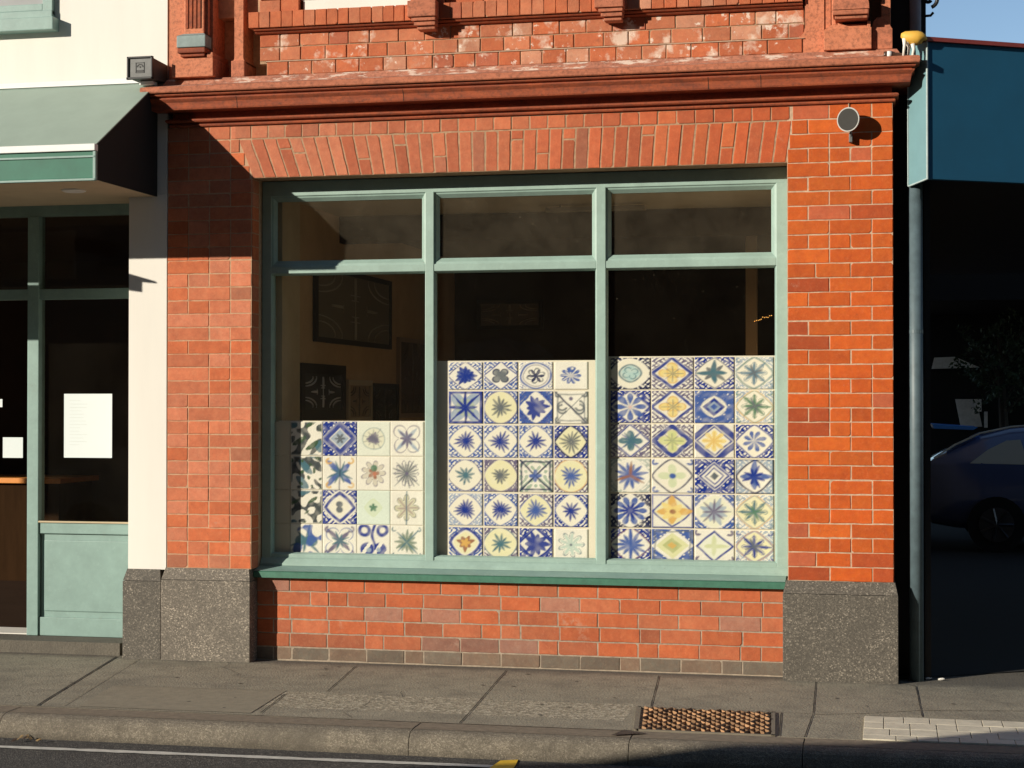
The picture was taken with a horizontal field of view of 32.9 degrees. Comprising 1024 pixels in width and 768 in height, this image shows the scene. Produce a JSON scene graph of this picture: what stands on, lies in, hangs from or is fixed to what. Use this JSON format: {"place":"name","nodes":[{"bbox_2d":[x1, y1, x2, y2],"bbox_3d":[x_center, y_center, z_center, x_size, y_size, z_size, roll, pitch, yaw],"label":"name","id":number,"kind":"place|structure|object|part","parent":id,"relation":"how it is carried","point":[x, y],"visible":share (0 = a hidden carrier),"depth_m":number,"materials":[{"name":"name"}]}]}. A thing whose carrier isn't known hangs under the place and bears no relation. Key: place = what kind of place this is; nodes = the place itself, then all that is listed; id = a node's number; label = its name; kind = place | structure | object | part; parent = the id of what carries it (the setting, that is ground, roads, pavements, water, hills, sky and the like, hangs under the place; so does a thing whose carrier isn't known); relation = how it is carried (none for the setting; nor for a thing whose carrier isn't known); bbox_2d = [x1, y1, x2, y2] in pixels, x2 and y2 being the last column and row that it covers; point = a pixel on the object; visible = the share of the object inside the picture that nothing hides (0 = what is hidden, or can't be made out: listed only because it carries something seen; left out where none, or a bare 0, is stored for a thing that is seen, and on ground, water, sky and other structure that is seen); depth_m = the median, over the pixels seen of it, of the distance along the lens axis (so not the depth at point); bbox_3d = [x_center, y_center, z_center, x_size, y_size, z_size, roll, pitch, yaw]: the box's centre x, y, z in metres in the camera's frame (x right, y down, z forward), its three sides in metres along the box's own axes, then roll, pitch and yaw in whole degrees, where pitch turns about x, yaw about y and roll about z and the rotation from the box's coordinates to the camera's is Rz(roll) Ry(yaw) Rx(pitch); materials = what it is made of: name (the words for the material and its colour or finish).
{"place":"outdoors","nodes":[
{"label":"outdoors","id":0,"kind":"place"},
{"bbox_2d":[0,738,669,767],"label":"road","id":1,"kind":"structure","parent":0,"point":[26,753],"depth_m":8.54,"materials":[{"name":"grey asphalt"}]},
{"bbox_2d":[0,652,1023,746],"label":"footpath","id":2,"kind":"structure","parent":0,"point":[576,699],"depth_m":9.78,"materials":[{"name":"concrete"}]},
{"bbox_2d":[0,634,122,655],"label":"shop step","id":3,"kind":"object","parent":2,"relation":"on","point":[26,643],"visible":0.17,"depth_m":11.36,"materials":[{"name":"concrete"}]},
{"bbox_2d":[0,474,98,580],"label":"shop counter","id":4,"kind":"object","parent":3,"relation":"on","point":[67,497],"visible":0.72,"depth_m":15.22,"materials":[{"name":"brown wood"}]},
{"bbox_2d":[0,0,172,658],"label":"cream building","id":5,"kind":"structure","parent":2,"relation":"on","point":[83,299],"depth_m":11.59,"materials":[{"name":"paint"}]},
{"bbox_2d":[3,437,22,457],"bbox_3d":[-3.370,0.429,11.703,0.148,0.138,0.002,0,-1,12],"label":"paper notice","id":6,"kind":"object","parent":5,"relation":"attached to","point":[12,447],"visible":1,"depth_m":11.70,"materials":[{"name":"white paper"}]},
{"bbox_2d":[0,0,58,34],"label":"upper window","id":7,"kind":"structure","parent":5,"relation":"in","point":[16,16],"depth_m":11.31,"materials":[{"name":"green paint"}]},
{"bbox_2d":[0,78,157,206],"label":"awning","id":8,"kind":"object","parent":5,"relation":"attached to","point":[96,139],"visible":0.99,"depth_m":10.77,"materials":[{"name":"metal"}]},
{"bbox_2d":[61,188,85,192],"bbox_3d":[-2.729,-1.203,10.794,0.149,0.016,0.149,0,-1,12],"label":"soffit light","id":9,"kind":"object","parent":8,"relation":"attached to","point":[70,190],"visible":1,"depth_m":10.76,"materials":[{"name":"white paint"}]},
{"bbox_2d":[64,394,111,457],"bbox_3d":[-2.838,0.280,11.598,0.347,0.428,0.003,0,-1,12],"label":"paper notice","id":10,"kind":"object","parent":5,"relation":"attached to","point":[87,425],"visible":1,"depth_m":11.60,"materials":[{"name":"white paper"}]},
{"bbox_2d":[126,56,167,85],"bbox_3d":[-2.334,-1.995,11.085,0.204,0.168,0.182,0,-1,12],"label":"floodlight box","id":11,"kind":"object","parent":5,"relation":"attached to","point":[146,70],"visible":1,"depth_m":11.02,"materials":[{"name":"grey metal"}]},
{"bbox_2d":[140,0,919,683],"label":"brick building","id":12,"kind":"structure","parent":2,"relation":"on","point":[430,160],"depth_m":10.79,"materials":[{"name":"brick"}]},
{"bbox_2d":[300,363,345,419],"bbox_3d":[-1.323,0.056,12.134,0.030,0.389,0.969,0,-1,12],"label":"framed picture","id":13,"kind":"object","parent":12,"relation":"attached to","point":[322,391],"visible":0.98,"depth_m":12.10},
{"bbox_2d":[274,421,424,554],"bbox_3d":[-1.084,0.699,11.134,1.154,0.925,0.030,0,-1,12],"label":"tile panel","id":14,"kind":"object","parent":12,"relation":"on","point":[350,486],"visible":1,"depth_m":11.11,"materials":[{"name":"tile"}]},
{"bbox_2d":[313,275,391,349],"bbox_3d":[-1.164,-0.554,12.873,0.030,0.540,1.846,0,-1,12],"label":"framed picture","id":15,"kind":"object","parent":12,"relation":"attached to","point":[353,310],"visible":1,"depth_m":12.81},
{"bbox_2d":[302,0,410,9],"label":"upper window","id":16,"kind":"structure","parent":12,"relation":"in","point":[307,4],"depth_m":10.96,"materials":[{"name":"beige paint"}]},
{"bbox_2d":[345,380,372,420],"bbox_3d":[-1.143,0.130,12.960,0.030,0.318,0.597,0,-1,12],"label":"framed picture","id":17,"kind":"object","parent":12,"relation":"attached to","point":[359,400],"visible":0.99,"depth_m":12.95},
{"bbox_2d":[373,383,398,420],"bbox_3d":[-0.997,0.157,13.632,0.030,0.320,0.685,0,-1,12],"label":"framed picture","id":18,"kind":"object","parent":12,"relation":"attached to","point":[385,402],"visible":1,"depth_m":13.62},
{"bbox_2d":[396,337,424,417],"bbox_3d":[-0.825,-0.049,14.422,0.030,0.653,0.876,0,-1,12],"label":"framed picture","id":19,"kind":"object","parent":12,"relation":"attached to","point":[410,366],"visible":0.98,"depth_m":14.35},
{"bbox_2d":[477,299,542,329],"bbox_3d":[-0.021,-0.630,15.749,0.612,0.268,0.030,0,-1,12],"label":"framed picture","id":20,"kind":"object","parent":12,"relation":"attached to","point":[506,314],"visible":1,"depth_m":15.74},
{"bbox_2d":[253,167,787,588],"bbox_3d":[0.024,-0.041,10.814,3.361,2.538,0.260,0,-1,12],"label":"shop window","id":21,"kind":"structure","parent":12,"relation":"in","point":[601,569],"depth_m":10.78,"materials":[{"name":"green paint"}]},
{"bbox_2d":[437,360,594,557],"bbox_3d":[0.030,0.505,10.894,1.063,1.306,0.030,0,-1,12],"label":"tile panel","id":22,"kind":"object","parent":21,"relation":"in","point":[516,458],"visible":1,"depth_m":10.88,"materials":[{"name":"tile"}]},
{"bbox_2d":[608,356,774,560],"bbox_3d":[1.105,0.492,10.659,1.068,1.328,0.030,0,-1,12],"label":"tile panel","id":23,"kind":"object","parent":21,"relation":"in","point":[691,457],"visible":1,"depth_m":10.65,"materials":[{"name":"tile"}]},
{"bbox_2d":[545,205,646,212],"bbox_3d":[0.568,-1.197,11.764,0.690,0.049,0.060,0,-1,12],"label":"ceiling light","id":24,"kind":"object","parent":12,"relation":"hanging from","point":[589,208],"visible":0.91,"depth_m":11.75,"materials":[{"name":"grey metal"}]},
{"bbox_2d":[837,103,859,142],"bbox_3d":[1.992,-1.541,10.176,0.143,0.238,0.095,-1,-1,38],"label":"round wall light","id":25,"kind":"object","parent":12,"relation":"attached to","point":[848,118],"visible":1,"depth_m":10.14,"materials":[{"name":"grey metal"}]},
{"bbox_2d":[884,51,906,55],"bbox_3d":[2.228,-1.911,10.067,0.138,0.050,0.048,0,-1,12],"label":"brown bottle","id":26,"kind":"object","parent":12,"relation":"on","point":[889,53],"visible":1,"depth_m":10.05,"materials":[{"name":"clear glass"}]},
{"bbox_2d":[901,31,926,55],"bbox_3d":[2.330,-1.968,10.048,0.152,0.156,0.084,0,-1,12],"label":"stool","id":27,"kind":"object","parent":12,"relation":"on","point":[912,39],"visible":1,"depth_m":10.03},
{"bbox_2d":[908,182,923,681],"bbox_3d":[2.387,0.256,10.239,0.087,2.990,0.087,0,-1,12],"label":"downpipe","id":28,"kind":"object","parent":12,"relation":"attached to","point":[916,507],"visible":0.92,"depth_m":10.21,"materials":[{"name":"metal"}]},
{"bbox_2d":[634,706,774,736],"bbox_3d":[0.980,1.742,8.912,0.782,0.047,0.668,0,-1,12],"label":"drain grate","id":29,"kind":"object","parent":2,"relation":"on","point":[706,721],"visible":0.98,"depth_m":8.87,"materials":[{"name":"metal"}]},
{"bbox_2d":[863,716,1023,745],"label":"paver strip","id":30,"kind":"object","parent":2,"relation":"on","point":[923,730],"visible":0.88,"depth_m":8.62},
{"bbox_2d":[891,0,1023,679],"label":"carport building","id":31,"kind":"structure","parent":2,"relation":"on","point":[947,396],"depth_m":10.49,"materials":[{"name":"black metal"}]},
{"bbox_2d":[910,0,920,30],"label":"downpipe","id":32,"kind":"object","parent":31,"relation":"attached to","point":[915,15],"depth_m":10.40,"materials":[{"name":"black metal"}]},
{"bbox_2d":[923,0,938,16],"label":"iron scroll","id":33,"kind":"object","parent":32,"relation":"attached to","point":[935,4],"visible":1,"depth_m":10.40,"materials":[{"name":"black metal"}]},
{"bbox_2d":[907,36,1023,314],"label":"blue canopy","id":34,"kind":"object","parent":31,"relation":"attached to","point":[965,129],"visible":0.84,"depth_m":10.22,"materials":[{"name":"blue metal"}]},
{"bbox_2d":[955,399,987,427],"bbox_3d":[6.736,0.430,25.420,0.457,0.416,0.150,0,-1,12],"label":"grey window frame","id":35,"kind":"structure","parent":31,"relation":"in","point":[967,417],"depth_m":25.40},
{"bbox_2d":[898,522,1023,678],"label":"carport floor","id":36,"kind":"structure","parent":0,"point":[977,609],"depth_m":13.93,"materials":[{"name":"grey concrete"}]},
{"bbox_2d":[931,423,1023,552],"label":"parked car","id":37,"kind":"object","parent":36,"relation":"on","point":[977,486],"visible":0.96,"depth_m":19.11,"materials":[{"name":"paint"}]},
{"bbox_3d":[5.372,0.751,19.137,0.620,0.270,0.172,0,-1,12],"label":"quarter window","id":38,"kind":"part","parent":37,"relation":"part of","materials":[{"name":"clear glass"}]},
{"bbox_2d":[949,306,1023,427],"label":"tree","id":39,"kind":"object","parent":36,"relation":"on","point":[1000,378],"visible":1,"depth_m":22.98,"materials":[{"name":"green plant"}]},
{"bbox_2d":[926,0,1023,42],"label":"sky","id":40,"kind":"structure","parent":0,"point":[985,20],"materials":[{"name":"blue"}]},
{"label":"kerb bedding","id":41,"kind":"structure","parent":0,"visible":0},
{"bbox_2d":[0,705,1023,767],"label":"kerb","id":42,"kind":"structure","parent":41,"relation":"on","point":[606,747],"depth_m":8.59,"materials":[{"name":"concrete"}]},
{"bbox_2d":[612,729,641,734],"bbox_3d":[0.557,1.725,8.595,0.186,0.001,0.122,0,-1,-16],"label":"kerb hole","id":43,"kind":"object","parent":42,"relation":"on","point":[624,731],"visible":1,"depth_m":8.58,"materials":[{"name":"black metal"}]}
]}

